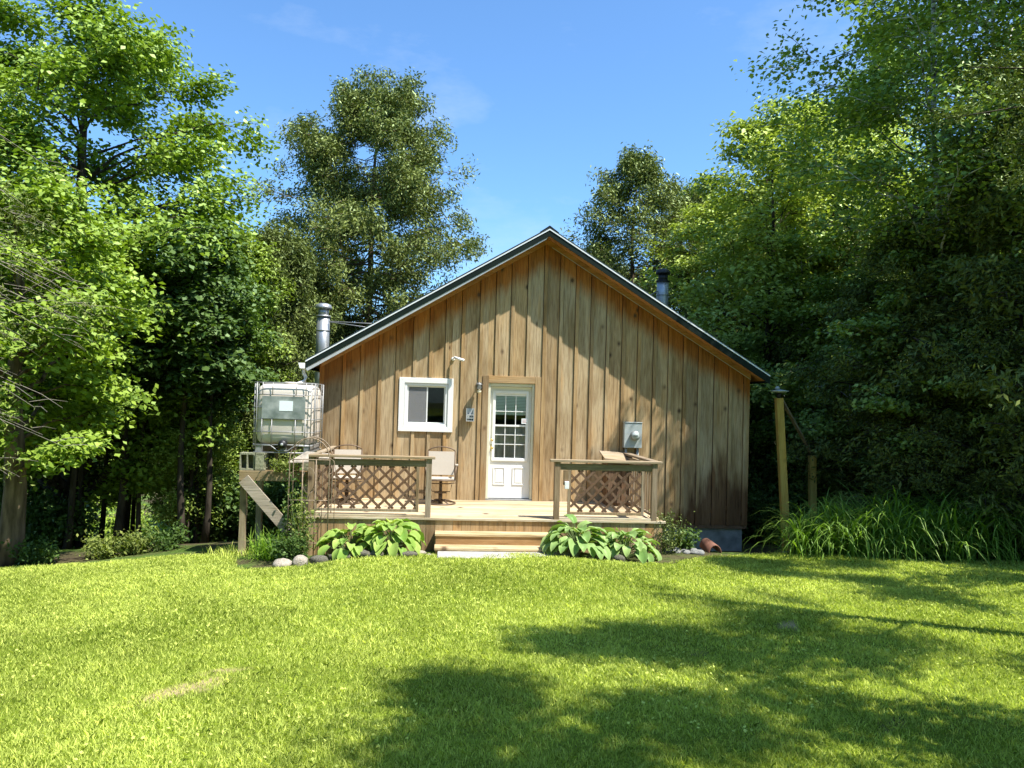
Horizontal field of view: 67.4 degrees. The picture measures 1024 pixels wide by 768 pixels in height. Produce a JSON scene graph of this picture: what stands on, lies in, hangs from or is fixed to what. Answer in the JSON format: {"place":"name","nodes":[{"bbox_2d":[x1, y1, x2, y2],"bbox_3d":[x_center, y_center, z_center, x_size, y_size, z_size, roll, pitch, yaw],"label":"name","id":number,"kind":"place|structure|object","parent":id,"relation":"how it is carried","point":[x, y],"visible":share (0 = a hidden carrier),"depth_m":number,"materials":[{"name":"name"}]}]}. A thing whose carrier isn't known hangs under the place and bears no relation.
{"place":"outdoors","nodes":[
{"label":"outdoors","id":0,"kind":"place"},
{"bbox_2d":[0,551,1023,767],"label":"lawn","id":1,"kind":"structure","parent":0,"point":[935,741],"depth_m":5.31,"materials":[{"name":"green plant"}]},
{"bbox_2d":[0,582,1023,767],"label":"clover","id":2,"kind":"object","parent":1,"relation":"on","point":[373,734],"visible":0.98,"depth_m":5.58,"materials":[{"name":"green plant"}]},
{"bbox_2d":[0,0,1023,321],"label":"sky","id":3,"kind":"structure","parent":0,"point":[540,92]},
{"bbox_2d":[7,457,1020,732],"bbox_3d":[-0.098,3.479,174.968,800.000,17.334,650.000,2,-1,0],"label":"ground","id":4,"kind":"structure","parent":0,"point":[69,555],"depth_m":13.24,"materials":[{"name":"brown soil"}]},
{"bbox_2d":[0,533,65,565],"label":"ground plant","id":5,"kind":"object","parent":4,"relation":"on","point":[44,554],"visible":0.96,"depth_m":12.71,"materials":[{"name":"green plant"}]},
{"bbox_2d":[0,472,80,546],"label":"wild bush","id":6,"kind":"object","parent":4,"relation":"on","point":[40,490],"visible":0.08,"depth_m":17.50,"materials":[{"name":"green plant"}]},
{"bbox_2d":[0,483,101,549],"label":"wild bush","id":7,"kind":"object","parent":4,"relation":"on","point":[52,526],"visible":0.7,"depth_m":16.47,"materials":[{"name":"green plant"}]},
{"bbox_2d":[0,258,121,502],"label":"dark cedar tree","id":8,"kind":"object","parent":4,"relation":"on","point":[95,467],"visible":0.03,"depth_m":19.72,"materials":[{"name":"green plant"}]},
{"bbox_2d":[22,314,129,548],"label":"young tree","id":9,"kind":"object","parent":4,"relation":"on","point":[80,491],"visible":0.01,"depth_m":17.45,"materials":[{"name":"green plant"}]},
{"bbox_2d":[45,500,113,548],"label":"wild bush","id":10,"kind":"object","parent":4,"relation":"on","point":[89,525],"visible":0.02,"depth_m":22.19,"materials":[{"name":"green plant"}]},
{"bbox_2d":[0,166,165,566],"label":"tree","id":11,"kind":"object","parent":4,"relation":"on","point":[98,389],"visible":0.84,"depth_m":12.87,"materials":[{"name":"green plant"}]},
{"bbox_2d":[11,249,170,548],"bbox_3d":[-9.078,0.378,16.418,2.977,6.547,3.101,7,-1,0],"label":"young tree","id":12,"kind":"object","parent":4,"relation":"on","point":[71,502],"visible":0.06,"depth_m":16.32,"materials":[{"name":"green plant"}]},
{"bbox_2d":[0,90,183,488],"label":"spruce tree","id":13,"kind":"object","parent":4,"relation":"on","point":[30,230],"visible":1,"depth_m":9.92,"materials":[{"name":"green plant"}]},
{"bbox_2d":[43,448,148,529],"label":"forest tree","id":14,"kind":"object","parent":4,"relation":"on","point":[96,504],"depth_m":39.77,"materials":[{"name":"green plant"}]},
{"bbox_2d":[75,529,136,560],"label":"ground plant","id":15,"kind":"object","parent":4,"relation":"on","point":[102,551],"visible":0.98,"depth_m":13.15,"materials":[{"name":"green plant"}]},
{"bbox_2d":[98,250,139,545],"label":"young tree","id":16,"kind":"object","parent":4,"relation":"on","point":[103,517],"depth_m":17.91,"materials":[{"name":"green plant"}]},
{"bbox_2d":[85,501,159,538],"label":"sunlit bush","id":17,"kind":"object","parent":4,"relation":"on","point":[143,520],"visible":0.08,"depth_m":32.88,"materials":[{"name":"green plant"}]},
{"bbox_2d":[7,267,244,545],"bbox_3d":[-8.631,0.559,17.134,4.317,6.315,4.496,1,-2,37],"label":"young tree","id":18,"kind":"object","parent":4,"relation":"on","point":[120,515],"visible":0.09,"depth_m":16.77,"materials":[{"name":"green plant"}]},
{"bbox_2d":[98,523,160,555],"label":"ground plant","id":19,"kind":"object","parent":4,"relation":"on","point":[142,544],"visible":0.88,"depth_m":13.38,"materials":[{"name":"green plant"}]},
{"bbox_2d":[101,421,163,540],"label":"young tree","id":20,"kind":"object","parent":4,"relation":"on","point":[127,517],"depth_m":18.52,"materials":[{"name":"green plant"}]},
{"bbox_2d":[108,434,157,535],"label":"young tree","id":21,"kind":"object","parent":4,"relation":"on","point":[133,512],"depth_m":18.90,"materials":[{"name":"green plant"}]},
{"bbox_2d":[92,264,180,535],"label":"young tree","id":22,"kind":"object","parent":4,"relation":"on","point":[138,512],"visible":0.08,"depth_m":16.80,"materials":[{"name":"green plant"}]},
{"bbox_2d":[0,0,287,548],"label":"maple tree","id":23,"kind":"object","parent":4,"relation":"on","point":[119,59],"visible":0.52,"depth_m":17.01,"materials":[{"name":"green plant"}]},
{"bbox_2d":[135,516,192,552],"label":"ground plant","id":24,"kind":"object","parent":4,"relation":"on","point":[171,540],"visible":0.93,"depth_m":13.71,"materials":[{"name":"green plant"}]},
{"bbox_2d":[100,212,272,543],"bbox_3d":[-7.015,-0.046,16.487,3.275,7.150,3.411,0,-2,45],"label":"young tree","id":25,"kind":"object","parent":4,"relation":"on","point":[195,299],"visible":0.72,"depth_m":15.93,"materials":[{"name":"green plant"}]},
{"bbox_2d":[133,330,252,543],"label":"sapling","id":26,"kind":"object","parent":4,"relation":"on","point":[165,512],"visible":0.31,"depth_m":17.22,"materials":[{"name":"green plant"}]},
{"bbox_2d":[145,473,254,543],"bbox_3d":[-7.152,2.938,18.552,3.161,2.013,3.162,0,-2,38],"label":"wild bush","id":27,"kind":"object","parent":4,"relation":"on","point":[213,538],"visible":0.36,"depth_m":17.93,"materials":[{"name":"green plant"}]},
{"bbox_2d":[153,296,257,543],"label":"young tree","id":28,"kind":"object","parent":4,"relation":"on","point":[217,406],"visible":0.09,"depth_m":17.65,"materials":[{"name":"green plant"}]},
{"bbox_2d":[132,241,290,542],"bbox_3d":[-6.603,0.248,17.057,3.101,6.725,2.977,1,-1,10],"label":"young tree","id":29,"kind":"object","parent":4,"relation":"on","point":[245,299],"visible":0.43,"depth_m":16.77,"materials":[{"name":"green plant"}]},
{"bbox_2d":[204,542,256,559],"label":"grass tuft","id":30,"kind":"object","parent":4,"relation":"on","point":[231,550],"visible":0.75,"depth_m":12.49,"materials":[{"name":"green plant"}]},
{"bbox_2d":[175,459,298,540],"bbox_3d":[-6.554,2.895,18.948,3.512,2.237,3.513,2,-1,-13],"label":"wild bush","id":31,"kind":"object","parent":4,"relation":"on","point":[233,514],"visible":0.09,"depth_m":18.08,"materials":[{"name":"green plant"}]},
{"bbox_2d":[176,220,303,541],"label":"willow tree","id":32,"kind":"object","parent":4,"relation":"on","point":[256,253],"visible":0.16,"depth_m":19.80,"materials":[{"name":"green plant"}]},
{"bbox_2d":[215,524,283,563],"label":"ornamental grass","id":33,"kind":"object","parent":4,"relation":"on","point":[257,552],"depth_m":12.01,"materials":[{"name":"green plant"}]},
{"bbox_2d":[217,461,301,537],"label":"wild bush","id":34,"kind":"object","parent":4,"relation":"on","point":[273,495],"visible":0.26,"depth_m":16.77,"materials":[{"name":"green plant"}]},
{"bbox_2d":[251,531,290,561],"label":"iris clump","id":35,"kind":"object","parent":4,"relation":"on","point":[267,555],"visible":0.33,"depth_m":11.80,"materials":[{"name":"green plant"}]},
{"bbox_2d":[238,465,307,555],"bbox_3d":[-3.952,2.425,13.110,1.120,1.982,1.327,2,-1,-5],"label":"tank stand","id":36,"kind":"object","parent":4,"relation":"on","point":[255,492],"visible":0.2,"depth_m":12.49,"materials":[{"name":"brown wood"}]},
{"bbox_2d":[239,452,255,469],"bbox_3d":[-4.330,1.266,12.624,0.242,0.285,0.190,2,-1,-5],"label":"cinder block","id":37,"kind":"object","parent":36,"relation":"on","point":[247,461],"depth_m":12.58,"materials":[{"name":"grey concrete"}]},
{"bbox_2d":[255,453,267,470],"bbox_3d":[-4.132,1.273,12.681,0.133,0.285,0.312,2,-1,-5],"label":"cinder block","id":38,"kind":"object","parent":36,"relation":"on","point":[261,463],"depth_m":12.53,"materials":[{"name":"grey concrete"}]},
{"bbox_2d":[253,381,323,453],"bbox_3d":[-3.806,0.560,13.119,0.986,1.190,1.062,2,-1,-5],"label":"water tank","id":39,"kind":"object","parent":38,"relation":"on","point":[289,415],"visible":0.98,"depth_m":12.70,"materials":[{"name":"plastic"}]},
{"bbox_2d":[253,449,277,465],"bbox_3d":[-4.333,1.288,13.506,0.390,0.285,0.190,2,-1,-5],"label":"cinder block","id":40,"kind":"object","parent":36,"relation":"on","point":[274,455],"depth_m":13.57,"materials":[{"name":"grey concrete"}]},
{"bbox_2d":[265,449,303,471],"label":"trailing plant","id":41,"kind":"object","parent":36,"relation":"on","point":[282,463],"visible":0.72,"depth_m":12.52,"materials":[{"name":"green plant"}]},
{"bbox_2d":[201,218,346,487],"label":"dark cedar tree","id":42,"kind":"object","parent":4,"relation":"on","point":[292,253],"visible":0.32,"depth_m":20.69,"materials":[{"name":"green plant"}]},
{"bbox_2d":[272,558,291,567],"bbox_3d":[-3.290,2.592,10.977,0.295,0.186,0.277,2,-1,0],"label":"border stone","id":43,"kind":"object","parent":4,"relation":"on","point":[285,562],"visible":0.54,"depth_m":10.91,"materials":[{"name":"grey stone"}]},
{"bbox_2d":[229,270,350,483],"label":"dark cedar tree","id":44,"kind":"object","parent":4,"relation":"on","point":[336,335],"visible":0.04,"depth_m":24.62,"materials":[{"name":"green plant"}]},
{"bbox_2d":[266,518,314,561],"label":"green shrub","id":45,"kind":"object","parent":4,"relation":"on","point":[290,549],"visible":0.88,"depth_m":11.34,"materials":[{"name":"green plant"}]},
{"bbox_2d":[279,465,307,541],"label":"climbing vine","id":46,"kind":"object","parent":4,"relation":"on","point":[285,514],"visible":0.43,"depth_m":12.06,"materials":[{"name":"green plant"}]},
{"bbox_2d":[292,555,307,566],"bbox_3d":[-3.043,2.576,11.036,0.213,0.241,0.213,2,-1,-12],"label":"border stone","id":47,"kind":"object","parent":4,"relation":"on","point":[301,560],"visible":0.69,"depth_m":10.96,"materials":[{"name":"grey stone"}]},
{"bbox_2d":[286,437,332,557],"bbox_3d":[-3.119,1.774,11.863,0.616,1.908,0.318,2,-1,-5],"label":"garden trellis","id":48,"kind":"object","parent":4,"relation":"on","point":[293,459],"visible":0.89,"depth_m":11.72,"materials":[{"name":"metal"}]},
{"bbox_2d":[282,483,322,553],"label":"climbing plant","id":49,"kind":"object","parent":48,"relation":"attached to","point":[296,515],"visible":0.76,"depth_m":11.57,"materials":[{"name":"green plant"}]},
{"bbox_2d":[309,555,327,563],"bbox_3d":[-2.790,2.565,11.085,0.278,0.183,0.183,2,-1,0],"label":"border stone","id":50,"kind":"object","parent":4,"relation":"on","point":[317,558],"visible":0.64,"depth_m":11.03,"materials":[{"name":"grey stone"}]},
{"bbox_2d":[300,302,361,354],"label":"dark cedar tree","id":51,"kind":"object","parent":4,"relation":"on","point":[352,329],"visible":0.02,"depth_m":26.11,"materials":[{"name":"green plant"}]},
{"bbox_2d":[314,523,384,560],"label":"hosta","id":52,"kind":"object","parent":4,"relation":"on","point":[352,546],"visible":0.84,"depth_m":11.48,"materials":[{"name":"green plant"}]},
{"bbox_2d":[236,63,491,433],"bbox_3d":[-5.190,-2.522,26.966,10.022,17.355,10.154,2,-1,0],"label":"cedar tree","id":53,"kind":"object","parent":4,"relation":"on","point":[403,193],"visible":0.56,"depth_m":25.60,"materials":[{"name":"green plant"}]},
{"bbox_2d":[355,518,425,556],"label":"hosta","id":54,"kind":"object","parent":4,"relation":"on","point":[398,535],"visible":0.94,"depth_m":11.46,"materials":[{"name":"green plant"}]},
{"bbox_2d":[298,446,665,555],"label":"deck","id":55,"kind":"structure","parent":4,"relation":"on","point":[499,526],"depth_m":12.28,"materials":[{"name":"brown wood"}]},
{"bbox_2d":[288,451,329,462],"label":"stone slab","id":56,"kind":"structure","parent":55,"relation":"on","point":[305,455],"depth_m":12.45,"materials":[{"name":"grey stone"}]},
{"bbox_2d":[331,444,363,503],"bbox_3d":[-2.936,1.600,13.688,0.610,1.016,0.624,2,-1,-12],"label":"patio chair","id":57,"kind":"object","parent":55,"relation":"on","point":[347,468],"visible":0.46,"depth_m":13.88,"materials":[{"name":"beige fabric"}]},
{"bbox_2d":[424,446,457,504],"bbox_3d":[-1.286,1.652,13.909,0.610,1.016,0.624,2,-1,-5],"label":"patio chair","id":58,"kind":"object","parent":55,"relation":"on","point":[443,462],"visible":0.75,"depth_m":14.11,"materials":[{"name":"beige fabric"}]},
{"bbox_2d":[599,450,637,505],"bbox_3d":[2.001,1.768,14.410,0.660,0.995,0.540,2,-1,-5],"label":"table","id":59,"kind":"object","parent":55,"relation":"on","point":[608,455],"visible":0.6,"depth_m":14.22,"materials":[{"name":"brown wood"}]},
{"bbox_2d":[437,551,552,558],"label":"paving slab","id":60,"kind":"structure","parent":4,"relation":"on","point":[464,554],"depth_m":11.42,"materials":[{"name":"grey concrete"}]},
{"bbox_2d":[297,226,769,550],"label":"cottage","id":61,"kind":"structure","parent":4,"relation":"on","point":[563,347],"depth_m":14.70,"materials":[{"name":"brown wood"}]},
{"bbox_2d":[398,377,453,431],"bbox_3d":[-1.626,0.393,14.521,1.015,1.012,0.162,2,-1,-5],"label":"window","id":62,"kind":"structure","parent":61,"relation":"in","point":[412,412],"depth_m":14.47,"materials":[{"name":"white plastic"}]},
{"bbox_2d":[488,386,531,497],"bbox_3d":[-0.036,1.117,14.684,0.804,2.125,0.115,2,-1,-5],"label":"door","id":63,"kind":"structure","parent":61,"relation":"in","point":[509,445],"depth_m":14.71,"materials":[{"name":"white paint"}]},
{"bbox_2d":[623,422,642,473],"bbox_3d":[2.301,1.274,14.667,0.360,1.093,0.212,2,-1,-5],"label":"electricity meter","id":64,"kind":"object","parent":61,"relation":"attached to","point":[632,434],"visible":0.94,"depth_m":14.65,"materials":[{"name":"metal"}]},
{"bbox_2d":[540,514,610,559],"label":"hosta","id":65,"kind":"object","parent":4,"relation":"on","point":[552,542],"visible":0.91,"depth_m":11.56,"materials":[{"name":"green plant"}]},
{"bbox_2d":[589,527,661,563],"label":"hosta","id":66,"kind":"object","parent":4,"relation":"on","point":[642,551],"visible":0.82,"depth_m":11.68,"materials":[{"name":"green plant"}]},
{"bbox_2d":[560,139,732,325],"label":"pointed cedar tree","id":67,"kind":"object","parent":4,"relation":"on","point":[638,171],"visible":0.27,"depth_m":26.46,"materials":[{"name":"green plant"}]},
{"bbox_2d":[648,508,694,553],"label":"dark shrub","id":68,"kind":"object","parent":4,"relation":"on","point":[667,540],"visible":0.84,"depth_m":12.48,"materials":[{"name":"green plant"}]},
{"bbox_2d":[664,523,701,548],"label":"shrub","id":69,"kind":"object","parent":4,"relation":"on","point":[684,544],"visible":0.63,"depth_m":12.71,"materials":[{"name":"green plant"}]},
{"bbox_2d":[622,184,761,438],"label":"pointed cedar tree","id":70,"kind":"object","parent":4,"relation":"on","point":[694,198],"visible":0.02,"depth_m":29.39,"materials":[{"name":"green plant"}]},
{"bbox_2d":[699,538,721,552],"bbox_3d":[3.395,2.765,13.137,0.240,0.200,0.360,2,-1,-11],"label":"clay tile","id":71,"kind":"object","parent":4,"relation":"on","point":[706,544],"visible":1,"depth_m":13.10,"materials":[{"name":"ceramic"}]},
{"bbox_2d":[633,192,791,351],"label":"ash tree","id":72,"kind":"object","parent":4,"relation":"on","point":[708,214],"visible":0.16,"depth_m":24.61,"materials":[{"name":"green plant"}]},
{"bbox_2d":[730,346,791,502],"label":"sapling","id":73,"kind":"object","parent":4,"relation":"on","point":[758,441],"visible":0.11,"depth_m":18.68,"materials":[{"name":"green plant"}]},
{"bbox_2d":[634,93,911,455],"bbox_3d":[6.525,-1.880,20.115,6.581,10.996,6.681,2,-1,0],"label":"ash tree","id":74,"kind":"object","parent":4,"relation":"on","point":[750,229],"visible":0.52,"depth_m":19.14,"materials":[{"name":"green plant"}]},
{"bbox_2d":[742,475,825,544],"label":"wild bush","id":75,"kind":"object","parent":4,"relation":"on","point":[756,521],"visible":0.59,"depth_m":16.15,"materials":[{"name":"green plant"}]},
{"bbox_2d":[727,270,847,489],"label":"dark cedar tree","id":76,"kind":"object","parent":4,"relation":"on","point":[741,310],"visible":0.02,"depth_m":23.06,"materials":[{"name":"green plant"}]},
{"bbox_2d":[771,386,816,551],"bbox_3d":[5.714,2.204,15.344,1.663,4.271,0.392,3,-2,-39],"label":"post frame","id":77,"kind":"object","parent":4,"relation":"on","point":[780,405],"visible":0.73,"depth_m":14.93,"materials":[{"name":"brown wood"}]},
{"bbox_2d":[747,437,845,521],"bbox_3d":[6.903,2.381,18.919,3.746,2.386,3.747,2,-2,-30],"label":"wild bush","id":78,"kind":"object","parent":4,"relation":"on","point":[769,468],"visible":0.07,"depth_m":18.15,"materials":[{"name":"green plant"}]},
{"bbox_2d":[742,503,860,557],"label":"day lily","id":79,"kind":"object","parent":4,"relation":"on","point":[804,537],"visible":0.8,"depth_m":12.79,"materials":[{"name":"green plant"}]},
{"bbox_2d":[721,228,905,481],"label":"beech tree","id":80,"kind":"object","parent":4,"relation":"on","point":[802,245],"visible":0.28,"depth_m":18.73,"materials":[{"name":"green plant"}]},
{"bbox_2d":[769,469,862,522],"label":"wild bush","id":81,"kind":"object","parent":4,"relation":"on","point":[800,500],"visible":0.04,"depth_m":17.47,"materials":[{"name":"green plant"}]},
{"bbox_2d":[704,92,929,405],"bbox_3d":[9.524,-2.406,22.287,7.683,12.316,7.569,0,-2,41],"label":"ash tree","id":82,"kind":"object","parent":4,"relation":"on","point":[873,149],"visible":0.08,"depth_m":21.36,"materials":[{"name":"green plant"}]},
{"bbox_2d":[748,216,901,499],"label":"dark cedar tree","id":83,"kind":"object","parent":4,"relation":"on","point":[782,356],"visible":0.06,"depth_m":19.07,"materials":[{"name":"green plant"}]},
{"bbox_2d":[749,265,920,500],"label":"beech tree","id":84,"kind":"object","parent":4,"relation":"on","point":[844,343],"visible":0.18,"depth_m":17.18,"materials":[{"name":"green plant"}]},
{"bbox_2d":[752,486,920,562],"bbox_3d":[5.542,2.742,13.199,3.453,1.865,2.548,-2,-3,65],"label":"day lily","id":85,"kind":"object","parent":4,"relation":"on","point":[827,519],"visible":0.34,"depth_m":12.94,"materials":[{"name":"green plant"}]},
{"bbox_2d":[764,493,933,562],"bbox_3d":[5.745,2.699,12.877,3.089,1.668,2.279,2,-1,2],"label":"day lily","id":86,"kind":"object","parent":4,"relation":"on","point":[845,534],"visible":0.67,"depth_m":12.62,"materials":[{"name":"green plant"}]},
{"bbox_2d":[780,45,948,422],"bbox_3d":[12.309,-3.778,25.210,6.331,15.234,5.600,3,-2,-41],"label":"poplar tree","id":87,"kind":"object","parent":4,"relation":"on","point":[854,83],"visible":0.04,"depth_m":24.69,"materials":[{"name":"green plant"}]},
{"bbox_2d":[729,0,1023,458],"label":"birch tree","id":88,"kind":"object","parent":4,"relation":"on","point":[850,109],"visible":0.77,"depth_m":14.65,"materials":[{"name":"green plant"}]},
{"bbox_2d":[783,481,971,561],"bbox_3d":[6.312,2.795,13.430,3.004,2.198,4.071,1,-2,29],"label":"day lily","id":89,"kind":"object","parent":4,"relation":"on","point":[891,502],"visible":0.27,"depth_m":12.89,"materials":[{"name":"green plant"}]},
{"bbox_2d":[776,198,1023,520],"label":"dark cedar tree","id":90,"kind":"object","parent":4,"relation":"on","point":[823,450],"visible":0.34,"depth_m":15.23,"materials":[{"name":"green plant"}]},
{"bbox_2d":[821,488,993,563],"bbox_3d":[6.446,2.717,12.972,3.634,1.963,2.682,-1,-3,56],"label":"day lily","id":91,"kind":"object","parent":4,"relation":"on","point":[912,537],"visible":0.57,"depth_m":12.59,"materials":[{"name":"green plant"}]},
{"bbox_2d":[794,229,1022,516],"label":"beech tree","id":92,"kind":"object","parent":4,"relation":"on","point":[887,401],"visible":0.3,"depth_m":14.84,"materials":[{"name":"green plant"}]},
{"bbox_2d":[818,0,1023,365],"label":"birch tree","id":93,"kind":"object","parent":4,"relation":"on","point":[965,32],"visible":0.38,"depth_m":14.71,"materials":[{"name":"green plant"}]},
{"bbox_2d":[822,479,1021,566],"bbox_3d":[7.111,2.814,13.372,3.352,2.453,4.543,-11,-12,83],"label":"day lily","id":94,"kind":"object","parent":4,"relation":"on","point":[913,510],"visible":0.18,"depth_m":12.83,"materials":[{"name":"green plant"}]},
{"bbox_2d":[836,294,1023,552],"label":"dark cedar tree","id":95,"kind":"object","parent":4,"relation":"on","point":[928,313],"visible":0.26,"depth_m":14.08,"materials":[{"name":"green plant"}]},
{"bbox_2d":[853,483,1023,566],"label":"day lily","id":96,"kind":"object","parent":4,"relation":"on","point":[943,497],"visible":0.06,"depth_m":12.66,"materials":[{"name":"green plant"}]},
{"bbox_2d":[856,38,1023,559],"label":"dark cedar tree","id":97,"kind":"object","parent":4,"relation":"on","point":[990,211],"visible":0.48,"depth_m":13.31,"materials":[{"name":"green plant"}]},
{"bbox_2d":[874,485,1023,565],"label":"day lily","id":98,"kind":"object","parent":4,"relation":"on","point":[957,552],"visible":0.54,"depth_m":12.52,"materials":[{"name":"green plant"}]},
{"bbox_2d":[890,216,1023,502],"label":"beech tree","id":99,"kind":"object","parent":4,"relation":"on","point":[942,283],"visible":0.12,"depth_m":14.21,"materials":[{"name":"green plant"}]},
{"bbox_2d":[892,481,1023,563],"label":"day lily","id":100,"kind":"object","parent":4,"relation":"on","point":[997,532],"visible":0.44,"depth_m":12.56,"materials":[{"name":"green plant"}]},
{"bbox_2d":[895,6,1023,217],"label":"birch tree","id":101,"kind":"object","parent":4,"relation":"on","point":[1007,63],"visible":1,"depth_m":7.17,"materials":[{"name":"green plant"}]},
{"bbox_2d":[896,259,1023,559],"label":"dark cedar tree","id":102,"kind":"object","parent":4,"relation":"on","point":[1015,336],"visible":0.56,"depth_m":13.09,"materials":[{"name":"green plant"}]},
{"bbox_2d":[934,482,1023,560],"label":"day lily","id":103,"kind":"object","parent":4,"relation":"on","point":[1003,526],"visible":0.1,"depth_m":12.62,"materials":[{"name":"green plant"}]},
{"bbox_2d":[959,488,1023,560],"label":"day lily","id":104,"kind":"object","parent":4,"relation":"on","point":[1019,555],"visible":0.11,"depth_m":12.52,"materials":[{"name":"green plant"}]},
{"bbox_2d":[969,69,1023,277],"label":"poplar tree","id":105,"kind":"object","parent":4,"relation":"on","point":[1017,192],"visible":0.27,"depth_m":13.02,"materials":[{"name":"green plant"}]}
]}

